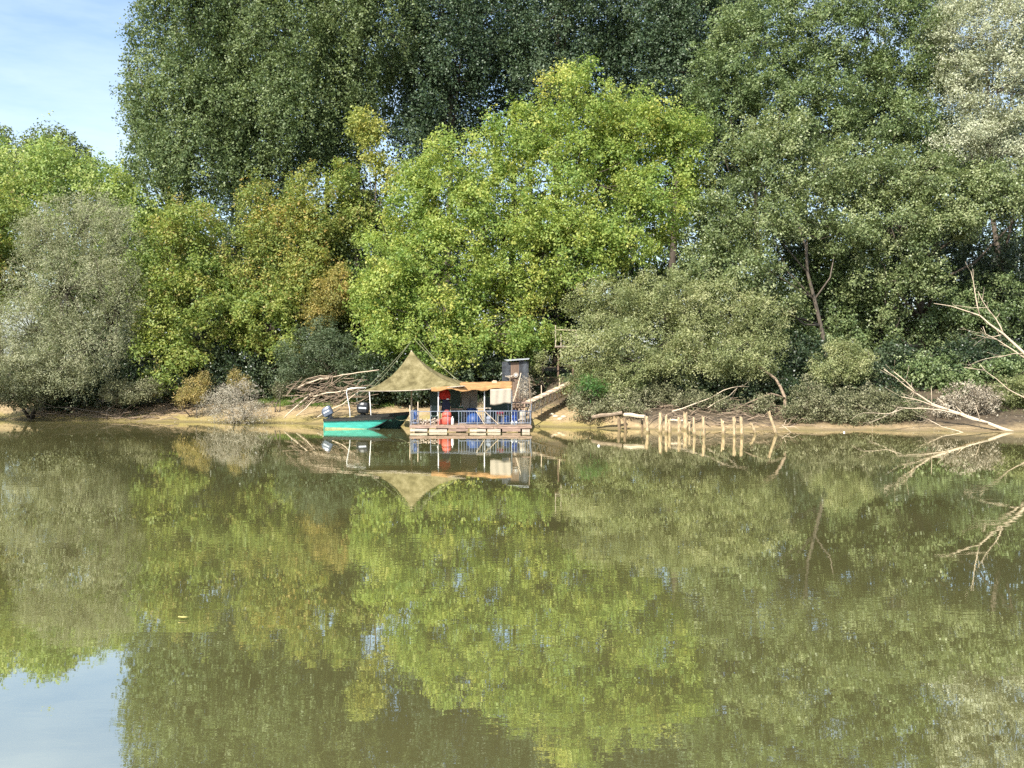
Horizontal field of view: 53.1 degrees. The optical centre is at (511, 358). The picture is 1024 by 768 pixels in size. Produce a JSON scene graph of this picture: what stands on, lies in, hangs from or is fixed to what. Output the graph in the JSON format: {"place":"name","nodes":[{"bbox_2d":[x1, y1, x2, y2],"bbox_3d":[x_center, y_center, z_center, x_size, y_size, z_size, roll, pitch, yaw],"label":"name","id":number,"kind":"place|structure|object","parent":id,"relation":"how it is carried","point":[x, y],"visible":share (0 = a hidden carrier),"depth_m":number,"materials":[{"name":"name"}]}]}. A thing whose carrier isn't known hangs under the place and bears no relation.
{"place":"outdoors","nodes":[
{"label":"outdoors","id":0,"kind":"place"},
{"bbox_2d":[0,420,1023,767],"bbox_3d":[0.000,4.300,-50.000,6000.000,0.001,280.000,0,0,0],"label":"water","id":1,"kind":"structure","parent":0,"point":[402,596],"depth_m":18.42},
{"bbox_2d":[321,405,395,428],"bbox_3d":[-9.436,3.695,62.923,4.546,1.612,1.528,0,0,0],"label":"punt","id":2,"kind":"object","parent":1,"relation":"on","point":[330,422],"visible":0.84,"depth_m":62.31,"materials":[{"name":"teal paint"}]},
{"bbox_2d":[355,402,410,426],"bbox_3d":[-8.023,3.712,64.300,3.486,1.982,1.440,0,0,0],"label":"punt","id":3,"kind":"object","parent":1,"relation":"on","point":[363,408],"visible":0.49,"depth_m":63.82,"materials":[{"name":"black paint"}]},
{"bbox_2d":[409,389,531,431],"bbox_3d":[-2.422,2.978,61.896,7.167,3.056,4.596,0,0,0],"label":"raft","id":4,"kind":"object","parent":1,"relation":"on","point":[505,408],"visible":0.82,"depth_m":59.99,"materials":[{"name":"brown wood"}]},
{"bbox_2d":[346,351,464,428],"bbox_3d":[-6.420,2.411,62.348,7.982,5.778,4.952,0,0,6],"label":"canopy tent","id":5,"kind":"object","parent":4,"relation":"on","point":[413,372],"visible":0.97,"depth_m":61.16,"materials":[{"name":"brown fabric"}]},
{"bbox_2d":[441,410,451,424],"bbox_3d":[-3.850,3.472,60.400,0.640,0.856,0.609,0,0,0],"label":"fuel container","id":6,"kind":"object","parent":4,"relation":"on","point":[446,417],"visible":0.98,"depth_m":60.16,"materials":[{"name":"red plastic"}]},
{"bbox_2d":[431,381,511,391],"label":"tarp roof","id":7,"kind":"structure","parent":4,"relation":"on","point":[481,386],"depth_m":59.73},
{"bbox_2d":[490,388,510,404],"bbox_3d":[-0.653,2.244,59.660,1.232,0.988,0.070,0,0,0],"label":"sheet","id":8,"kind":"object","parent":7,"relation":"hanging from","point":[499,396],"visible":1,"depth_m":59.66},
{"bbox_2d":[466,413,482,423],"bbox_3d":[-2.249,3.570,61.000,1.000,0.660,1.000,0,0,0],"label":"tarpaulin","id":9,"kind":"object","parent":4,"relation":"on","point":[473,418],"visible":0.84,"depth_m":60.65,"materials":[{"name":"blue plastic"}]},
{"bbox_2d":[517,410,526,423],"bbox_3d":[0.569,3.494,60.700,0.582,0.801,0.574,0,0,0],"label":"barrel","id":10,"kind":"object","parent":4,"relation":"on","point":[519,417],"visible":0.77,"depth_m":60.48,"materials":[{"name":"white paint"}]},
{"bbox_2d":[0,359,1023,431],"bbox_3d":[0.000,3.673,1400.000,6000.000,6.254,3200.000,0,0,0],"label":"ground","id":11,"kind":"structure","parent":0,"point":[964,424],"depth_m":66.61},
{"bbox_2d":[0,124,24,172],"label":"leafy tree","id":12,"kind":"object","parent":11,"relation":"on","point":[6,136],"visible":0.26,"depth_m":104.26,"materials":[{"name":"green plant"}]},
{"bbox_2d":[0,160,64,366],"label":"leafy tree","id":13,"kind":"object","parent":11,"relation":"on","point":[6,247],"visible":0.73,"depth_m":78.86,"materials":[{"name":"green plant"}]},
{"bbox_2d":[4,356,94,413],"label":"shrub","id":14,"kind":"object","parent":11,"relation":"on","point":[61,401],"visible":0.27,"depth_m":71.83,"materials":[{"name":"green plant"}]},
{"bbox_2d":[0,307,106,419],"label":"willow shrub","id":15,"kind":"object","parent":11,"relation":"on","point":[41,374],"visible":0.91,"depth_m":68.25,"materials":[{"name":"green plant"}]},
{"bbox_2d":[0,118,108,356],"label":"leafy tree","id":16,"kind":"object","parent":11,"relation":"on","point":[71,140],"visible":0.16,"depth_m":102.82,"materials":[{"name":"green plant"}]},
{"bbox_2d":[0,182,155,406],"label":"willow tree","id":17,"kind":"object","parent":11,"relation":"on","point":[66,287],"visible":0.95,"depth_m":70.45,"materials":[{"name":"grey plant"}]},
{"bbox_2d":[0,376,170,419],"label":"bush","id":18,"kind":"object","parent":11,"relation":"on","point":[144,390],"visible":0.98,"depth_m":69.71,"materials":[{"name":"green plant"}]},
{"bbox_2d":[0,110,191,367],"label":"leafy tree","id":19,"kind":"object","parent":11,"relation":"on","point":[42,164],"visible":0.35,"depth_m":87.04,"materials":[{"name":"green plant"}]},
{"bbox_2d":[58,350,148,415],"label":"shrub","id":20,"kind":"object","parent":11,"relation":"on","point":[92,399],"visible":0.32,"depth_m":71.67,"materials":[{"name":"green plant"}]},
{"bbox_2d":[12,199,237,365],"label":"leafy tree","id":21,"kind":"object","parent":11,"relation":"on","point":[113,301],"visible":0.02,"depth_m":104.95,"materials":[{"name":"green plant"}]},
{"bbox_2d":[109,350,201,407],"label":"shrub","id":22,"kind":"object","parent":11,"relation":"on","point":[171,394],"visible":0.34,"depth_m":71.76,"materials":[{"name":"green plant"}]},
{"bbox_2d":[80,184,279,370],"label":"ivy tree","id":23,"kind":"object","parent":11,"relation":"on","point":[235,248],"visible":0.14,"depth_m":82.75,"materials":[{"name":"green plant"}]},
{"bbox_2d":[109,0,262,341],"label":"poplar tree","id":24,"kind":"object","parent":11,"relation":"on","point":[167,154],"visible":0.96,"depth_m":90.89,"materials":[{"name":"green plant"}]},
{"bbox_2d":[172,369,213,417],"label":"weed clump","id":25,"kind":"object","parent":11,"relation":"on","point":[198,392],"visible":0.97,"depth_m":69.67,"materials":[{"name":"yellow plant"}]},
{"bbox_2d":[121,169,266,399],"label":"maple tree","id":26,"kind":"object","parent":11,"relation":"on","point":[173,298],"visible":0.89,"depth_m":72.99,"materials":[{"name":"green plant"}]},
{"bbox_2d":[161,342,256,404],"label":"shrub","id":27,"kind":"object","parent":11,"relation":"on","point":[218,351],"visible":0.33,"depth_m":72.71,"materials":[{"name":"green plant"}]},
{"bbox_2d":[193,377,271,424],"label":"dry bush","id":28,"kind":"object","parent":11,"relation":"on","point":[244,416],"visible":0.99,"depth_m":66.90,"materials":[{"name":"grey plant"}]},
{"bbox_2d":[168,1,303,222],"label":"poplar tree","id":29,"kind":"object","parent":11,"relation":"on","point":[251,56],"visible":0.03,"depth_m":110.40,"materials":[{"name":"green plant"}]},
{"bbox_2d":[224,365,251,412],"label":"weed clump","id":30,"kind":"object","parent":11,"relation":"on","point":[231,374],"visible":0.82,"depth_m":69.83,"materials":[{"name":"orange plant"}]},
{"bbox_2d":[203,346,300,400],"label":"shrub","id":31,"kind":"object","parent":11,"relation":"on","point":[260,372],"visible":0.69,"depth_m":72.87,"materials":[{"name":"green plant"}]},
{"bbox_2d":[169,196,353,364],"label":"leafy tree","id":32,"kind":"object","parent":11,"relation":"on","point":[258,275],"visible":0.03,"depth_m":104.68,"materials":[{"name":"green plant"}]},
{"bbox_2d":[215,266,308,377],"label":"maple tree","id":33,"kind":"object","parent":11,"relation":"on","point":[257,340],"visible":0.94,"depth_m":72.78,"materials":[{"name":"green plant"}]},
{"bbox_2d":[204,0,344,367],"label":"poplar tree","id":34,"kind":"object","parent":11,"relation":"on","point":[272,110],"visible":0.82,"depth_m":91.63,"materials":[{"name":"green plant"}]},
{"bbox_2d":[268,381,292,412],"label":"weed clump","id":35,"kind":"object","parent":11,"relation":"on","point":[280,388],"visible":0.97,"depth_m":69.96,"materials":[{"name":"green plant"}]},
{"bbox_2d":[229,158,353,366],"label":"golden tree","id":36,"kind":"object","parent":11,"relation":"on","point":[271,225],"visible":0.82,"depth_m":76.92,"materials":[{"name":"green plant"}]},
{"bbox_2d":[264,311,382,401],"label":"shrub","id":37,"kind":"object","parent":11,"relation":"on","point":[319,341],"visible":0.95,"depth_m":70.39,"materials":[{"name":"green plant"}]},
{"bbox_2d":[293,261,357,384],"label":"birch tree","id":38,"kind":"object","parent":11,"relation":"on","point":[317,306],"visible":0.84,"depth_m":73.51,"materials":[{"name":"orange plant"}]},
{"bbox_2d":[252,0,398,215],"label":"poplar tree","id":39,"kind":"object","parent":11,"relation":"on","point":[331,67],"visible":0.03,"depth_m":109.93,"materials":[{"name":"green plant"}]},
{"bbox_2d":[257,391,395,408],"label":"grass","id":40,"kind":"structure","parent":11,"relation":"on","point":[283,402],"depth_m":71.84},
{"bbox_2d":[284,371,377,413],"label":"brushwood","id":41,"kind":"object","parent":11,"relation":"on","point":[328,396],"visible":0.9,"depth_m":67.30,"materials":[{"name":"brown wood"}]},
{"bbox_2d":[309,155,381,371],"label":"young tree","id":42,"kind":"object","parent":11,"relation":"on","point":[344,184],"visible":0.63,"depth_m":80.12,"materials":[{"name":"green plant"}]},
{"bbox_2d":[238,172,466,365],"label":"leafy tree","id":43,"kind":"object","parent":11,"relation":"on","point":[363,187],"visible":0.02,"depth_m":105.63,"materials":[{"name":"green plant"}]},
{"bbox_2d":[233,236,479,371],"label":"ivy tree","id":44,"kind":"object","parent":11,"relation":"on","point":[364,344],"visible":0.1,"depth_m":81.04,"materials":[{"name":"green plant"}]},
{"bbox_2d":[281,0,445,362],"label":"poplar tree","id":45,"kind":"object","parent":11,"relation":"on","point":[365,15],"visible":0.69,"depth_m":94.70,"materials":[{"name":"green plant"}]},
{"bbox_2d":[317,183,411,368],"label":"young tree","id":46,"kind":"object","parent":11,"relation":"on","point":[343,319],"visible":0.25,"depth_m":79.60,"materials":[{"name":"green plant"}]},
{"bbox_2d":[342,103,407,353],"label":"young tree","id":47,"kind":"object","parent":11,"relation":"on","point":[367,139],"visible":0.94,"depth_m":81.38,"materials":[{"name":"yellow plant"}]},
{"bbox_2d":[333,351,429,407],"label":"shrub","id":48,"kind":"object","parent":11,"relation":"on","point":[377,398],"visible":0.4,"depth_m":69.90,"materials":[{"name":"green plant"}]},
{"bbox_2d":[11,395,827,428],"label":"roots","id":49,"kind":"object","parent":11,"relation":"on","point":[158,411],"visible":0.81,"depth_m":69.62,"materials":[{"name":"brown wood"}]},
{"bbox_2d":[363,1,499,249],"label":"poplar tree","id":50,"kind":"object","parent":11,"relation":"on","point":[461,106],"visible":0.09,"depth_m":110.29,"materials":[{"name":"green plant"}]},
{"bbox_2d":[391,350,481,407],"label":"shrub","id":51,"kind":"object","parent":11,"relation":"on","point":[424,394],"visible":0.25,"depth_m":69.78,"materials":[{"name":"green plant"}]},
{"bbox_2d":[380,0,534,323],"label":"poplar tree","id":52,"kind":"object","parent":11,"relation":"on","point":[416,124],"visible":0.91,"depth_m":96.65,"materials":[{"name":"green plant"}]},
{"bbox_2d":[442,342,516,395],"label":"shrub","id":53,"kind":"object","parent":11,"relation":"on","point":[485,371],"visible":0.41,"depth_m":70.86,"materials":[{"name":"green plant"}]},
{"bbox_2d":[396,174,598,366],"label":"leafy tree","id":54,"kind":"object","parent":11,"relation":"on","point":[465,279],"visible":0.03,"depth_m":104.80,"materials":[{"name":"green plant"}]},
{"bbox_2d":[440,0,578,328],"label":"poplar tree","id":55,"kind":"object","parent":11,"relation":"on","point":[498,91],"visible":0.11,"depth_m":110.15,"materials":[{"name":"green plant"}]},
{"bbox_2d":[0,369,1020,405],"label":"undergrowth","id":56,"kind":"object","parent":11,"relation":"on","point":[553,374],"visible":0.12,"depth_m":72.14,"materials":[{"name":"green plant"}]},
{"bbox_2d":[502,358,529,407],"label":"shed","id":57,"kind":"structure","parent":11,"relation":"on","point":[510,368],"depth_m":68.49,"materials":[{"name":"wood"}]},
{"bbox_2d":[511,362,518,405],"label":"door","id":58,"kind":"structure","parent":57,"relation":"in","point":[514,365],"depth_m":68.50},
{"bbox_2d":[512,392,527,413],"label":"timber stack","id":59,"kind":"object","parent":11,"relation":"on","point":[517,406],"visible":0.61,"depth_m":66.46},
{"bbox_2d":[18,403,1022,430],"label":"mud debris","id":60,"kind":"object","parent":11,"relation":"on","point":[570,412],"visible":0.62,"depth_m":63.79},
{"bbox_2d":[512,371,536,410],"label":"brush pile","id":61,"kind":"object","parent":11,"relation":"on","point":[522,393],"visible":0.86,"depth_m":66.89,"materials":[{"name":"brown plant"}]},
{"bbox_2d":[334,51,728,381],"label":"broadleaf tree","id":62,"kind":"object","parent":11,"relation":"on","point":[435,224],"visible":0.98,"depth_m":73.84,"materials":[{"name":"green plant"}]},
{"bbox_2d":[529,348,552,390],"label":"bush","id":63,"kind":"object","parent":11,"relation":"on","point":[540,358],"visible":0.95,"depth_m":70.82,"materials":[{"name":"green plant"}]},
{"bbox_2d":[525,377,572,413],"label":"gangway","id":64,"kind":"object","parent":11,"relation":"on","point":[546,393],"visible":0.84,"depth_m":66.40,"materials":[{"name":"brown wood"}]},
{"bbox_2d":[487,0,633,364],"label":"poplar tree","id":65,"kind":"object","parent":11,"relation":"on","point":[557,48],"visible":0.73,"depth_m":97.31,"materials":[{"name":"green plant"}]},
{"bbox_2d":[100,377,1023,412],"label":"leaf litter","id":66,"kind":"object","parent":11,"relation":"on","point":[599,400],"visible":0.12,"depth_m":69.17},
{"bbox_2d":[554,325,578,378],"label":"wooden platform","id":67,"kind":"structure","parent":11,"relation":"on","point":[555,346],"depth_m":72.64,"materials":[{"name":"brown wood"}]},
{"bbox_2d":[566,370,610,421],"bbox_3d":[4.823,2.338,63.932,2.804,3.321,2.289,0,0,8],"label":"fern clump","id":68,"kind":"object","parent":11,"relation":"on","point":[589,386],"visible":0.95,"depth_m":63.70,"materials":[{"name":"green plant"}]},
{"bbox_2d":[563,384,650,423],"bbox_3d":[5.878,2.860,63.603,5.414,2.593,2.727,0,0,0],"label":"bush","id":69,"kind":"object","parent":11,"relation":"on","point":[580,406],"visible":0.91,"depth_m":63.27,"materials":[{"name":"green plant"}]},
{"bbox_2d":[592,411,621,418],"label":"wooden beam","id":70,"kind":"structure","parent":11,"relation":"on","point":[601,415],"depth_m":62.30,"materials":[{"name":"brown wood"}]},
{"bbox_2d":[543,0,673,360],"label":"poplar tree","id":71,"kind":"object","parent":11,"relation":"on","point":[600,74],"visible":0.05,"depth_m":110.45,"materials":[{"name":"green plant"}]},
{"bbox_2d":[519,115,734,365],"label":"leafy tree","id":72,"kind":"object","parent":11,"relation":"on","point":[664,253],"visible":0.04,"depth_m":104.85,"materials":[{"name":"green plant"}]},
{"bbox_2d":[577,380,685,419],"bbox_3d":[7.436,2.680,64.427,6.918,3.206,3.055,0,0,-14],"label":"bush","id":73,"kind":"object","parent":11,"relation":"on","point":[665,391],"visible":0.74,"depth_m":64.20,"materials":[{"name":"green plant"}]},
{"bbox_2d":[469,215,859,371],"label":"ivy tree","id":74,"kind":"object","parent":11,"relation":"on","point":[562,318],"visible":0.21,"depth_m":80.80,"materials":[{"name":"green plant"}]},
{"bbox_2d":[618,365,710,402],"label":"shrub","id":75,"kind":"object","parent":11,"relation":"on","point":[673,385],"visible":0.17,"depth_m":66.50,"materials":[{"name":"green plant"}]},
{"bbox_2d":[549,264,798,410],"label":"willow bush","id":76,"kind":"object","parent":11,"relation":"on","point":[659,299],"visible":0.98,"depth_m":66.74,"materials":[{"name":"green plant"}]},
{"bbox_2d":[590,0,771,359],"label":"poplar tree","id":77,"kind":"object","parent":11,"relation":"on","point":[665,50],"visible":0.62,"depth_m":96.40,"materials":[{"name":"green plant"}]},
{"bbox_2d":[643,0,773,331],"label":"poplar tree","id":78,"kind":"object","parent":11,"relation":"on","point":[718,80],"visible":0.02,"depth_m":110.67,"materials":[{"name":"green plant"}]},
{"bbox_2d":[664,357,769,404],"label":"shrub","id":79,"kind":"object","parent":11,"relation":"on","point":[707,385],"visible":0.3,"depth_m":66.55,"materials":[{"name":"green plant"}]},
{"bbox_2d":[670,382,782,416],"bbox_3d":[13.293,2.698,63.940,7.080,2.731,2.538,0,0,6],"label":"bush","id":80,"kind":"object","parent":11,"relation":"on","point":[697,397],"visible":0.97,"depth_m":63.54,"materials":[{"name":"green plant"}]},
{"bbox_2d":[639,32,860,366],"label":"leafy tree","id":81,"kind":"object","parent":11,"relation":"on","point":[737,120],"visible":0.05,"depth_m":105.00,"materials":[{"name":"green plant"}]},
{"bbox_2d":[729,360,786,418],"bbox_3d":[15.269,1.703,64.935,3.831,4.249,3.994,0,0,0],"label":"dead tree","id":82,"kind":"object","parent":11,"relation":"on","point":[780,387],"visible":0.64,"depth_m":64.15,"materials":[{"name":"brown wood"}]},
{"bbox_2d":[711,353,808,407],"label":"shrub","id":83,"kind":"object","parent":11,"relation":"on","point":[785,380],"visible":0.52,"depth_m":65.89,"materials":[{"name":"green plant"}]},
{"bbox_2d":[650,102,887,363],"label":"olive tree","id":84,"kind":"object","parent":11,"relation":"on","point":[759,161],"visible":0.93,"depth_m":74.11,"materials":[{"name":"green plant"}]},
{"bbox_2d":[671,0,871,286],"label":"elm tree","id":85,"kind":"object","parent":11,"relation":"on","point":[780,80],"visible":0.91,"depth_m":83.78,"materials":[{"name":"green plant"}]},
{"bbox_2d":[758,317,841,383],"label":"shrub","id":86,"kind":"object","parent":11,"relation":"on","point":[798,361],"visible":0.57,"depth_m":69.92,"materials":[{"name":"green plant"}]},
{"bbox_2d":[774,373,870,426],"bbox_3d":[18.893,2.749,63.314,6.039,3.661,3.719,0,0,0],"label":"bush","id":87,"kind":"object","parent":11,"relation":"on","point":[829,405],"visible":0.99,"depth_m":62.61,"materials":[{"name":"green plant"}]},
{"bbox_2d":[804,331,880,390],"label":"bush","id":88,"kind":"object","parent":11,"relation":"on","point":[847,361],"visible":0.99,"depth_m":65.55,"materials":[{"name":"green plant"}]},
{"bbox_2d":[811,358,912,403],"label":"shrub","id":89,"kind":"object","parent":11,"relation":"on","point":[885,383],"visible":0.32,"depth_m":66.33,"materials":[{"name":"green plant"}]},
{"bbox_2d":[735,239,1023,363],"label":"leafy tree","id":90,"kind":"object","parent":11,"relation":"on","point":[867,333],"visible":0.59,"depth_m":78.10,"materials":[{"name":"green plant"}]},
{"bbox_2d":[838,378,928,426],"bbox_3d":[22.738,2.825,63.096,5.647,3.249,3.547,0,0,20],"label":"bush","id":91,"kind":"object","parent":11,"relation":"on","point":[870,401],"visible":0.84,"depth_m":62.56,"materials":[{"name":"green plant"}]},
{"bbox_2d":[778,30,1022,363],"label":"leafy tree","id":92,"kind":"object","parent":11,"relation":"on","point":[948,123],"visible":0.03,"depth_m":105.43,"materials":[{"name":"green plant"}]},
{"bbox_2d":[851,335,949,385],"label":"shrub","id":93,"kind":"object","parent":11,"relation":"on","point":[899,350],"visible":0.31,"depth_m":69.26,"materials":[{"name":"green plant"}]},
{"bbox_2d":[804,205,998,363],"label":"ivy tree","id":94,"kind":"object","parent":11,"relation":"on","point":[936,260],"visible":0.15,"depth_m":81.72,"materials":[{"name":"green plant"}]},
{"bbox_2d":[787,0,1018,352],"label":"elm tree","id":95,"kind":"object","parent":11,"relation":"on","point":[878,64],"visible":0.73,"depth_m":84.24,"materials":[{"name":"green plant"}]},
{"bbox_2d":[805,126,1023,355],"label":"olive tree","id":96,"kind":"object","parent":11,"relation":"on","point":[920,208],"visible":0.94,"depth_m":75.73,"materials":[{"name":"green plant"}]},
{"bbox_2d":[853,363,1013,431],"bbox_3d":[24.598,2.296,60.479,9.706,4.381,2.599,0,0,0],"label":"fallen tree","id":97,"kind":"object","parent":11,"relation":"on","point":[960,413],"visible":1,"depth_m":60.61,"materials":[{"name":"brown wood"}]},
{"bbox_2d":[889,345,991,390],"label":"shrub","id":98,"kind":"object","parent":11,"relation":"on","point":[928,370],"visible":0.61,"depth_m":67.74,"materials":[{"name":"green plant"}]},
{"bbox_2d":[912,0,1023,351],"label":"silver willow","id":99,"kind":"object","parent":11,"relation":"on","point":[993,123],"visible":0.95,"depth_m":80.42,"materials":[{"name":"green plant"}]},
{"bbox_2d":[928,375,1008,419],"bbox_3d":[28.045,2.582,63.401,5.019,3.074,3.300,0,0,0],"label":"bush","id":100,"kind":"object","parent":11,"relation":"on","point":[981,397],"visible":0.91,"depth_m":62.97,"materials":[{"name":"grey plant"}]},
{"bbox_2d":[918,27,1023,357],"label":"leafy tree","id":101,"kind":"object","parent":11,"relation":"on","point":[980,246],"visible":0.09,"depth_m":105.40,"materials":[{"name":"green plant"}]},
{"bbox_2d":[931,328,1023,379],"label":"shrub","id":102,"kind":"object","parent":11,"relation":"on","point":[978,352],"visible":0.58,"depth_m":69.14,"materials":[{"name":"green plant"}]},
{"bbox_2d":[932,224,1023,368],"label":"ivy tree","id":103,"kind":"object","parent":11,"relation":"on","point":[1010,249],"visible":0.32,"depth_m":80.50,"materials":[{"name":"green plant"}]},
{"bbox_2d":[934,262,1023,364],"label":"dead branch","id":104,"kind":"object","parent":11,"relation":"on","point":[1011,341],"visible":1,"depth_m":61.34,"materials":[{"name":"brown wood"}]},
{"bbox_2d":[962,337,1023,387],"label":"shrub","id":105,"kind":"object","parent":11,"relation":"on","point":[999,364],"visible":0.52,"depth_m":67.66,"materials":[{"name":"green plant"}]},
{"bbox_2d":[985,369,1023,409],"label":"bush","id":106,"kind":"object","parent":11,"relation":"on","point":[1017,383],"visible":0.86,"depth_m":64.13,"materials":[{"name":"green plant"}]},
{"bbox_2d":[0,0,1023,358],"label":"sky","id":107,"kind":"structure","parent":0,"point":[62,57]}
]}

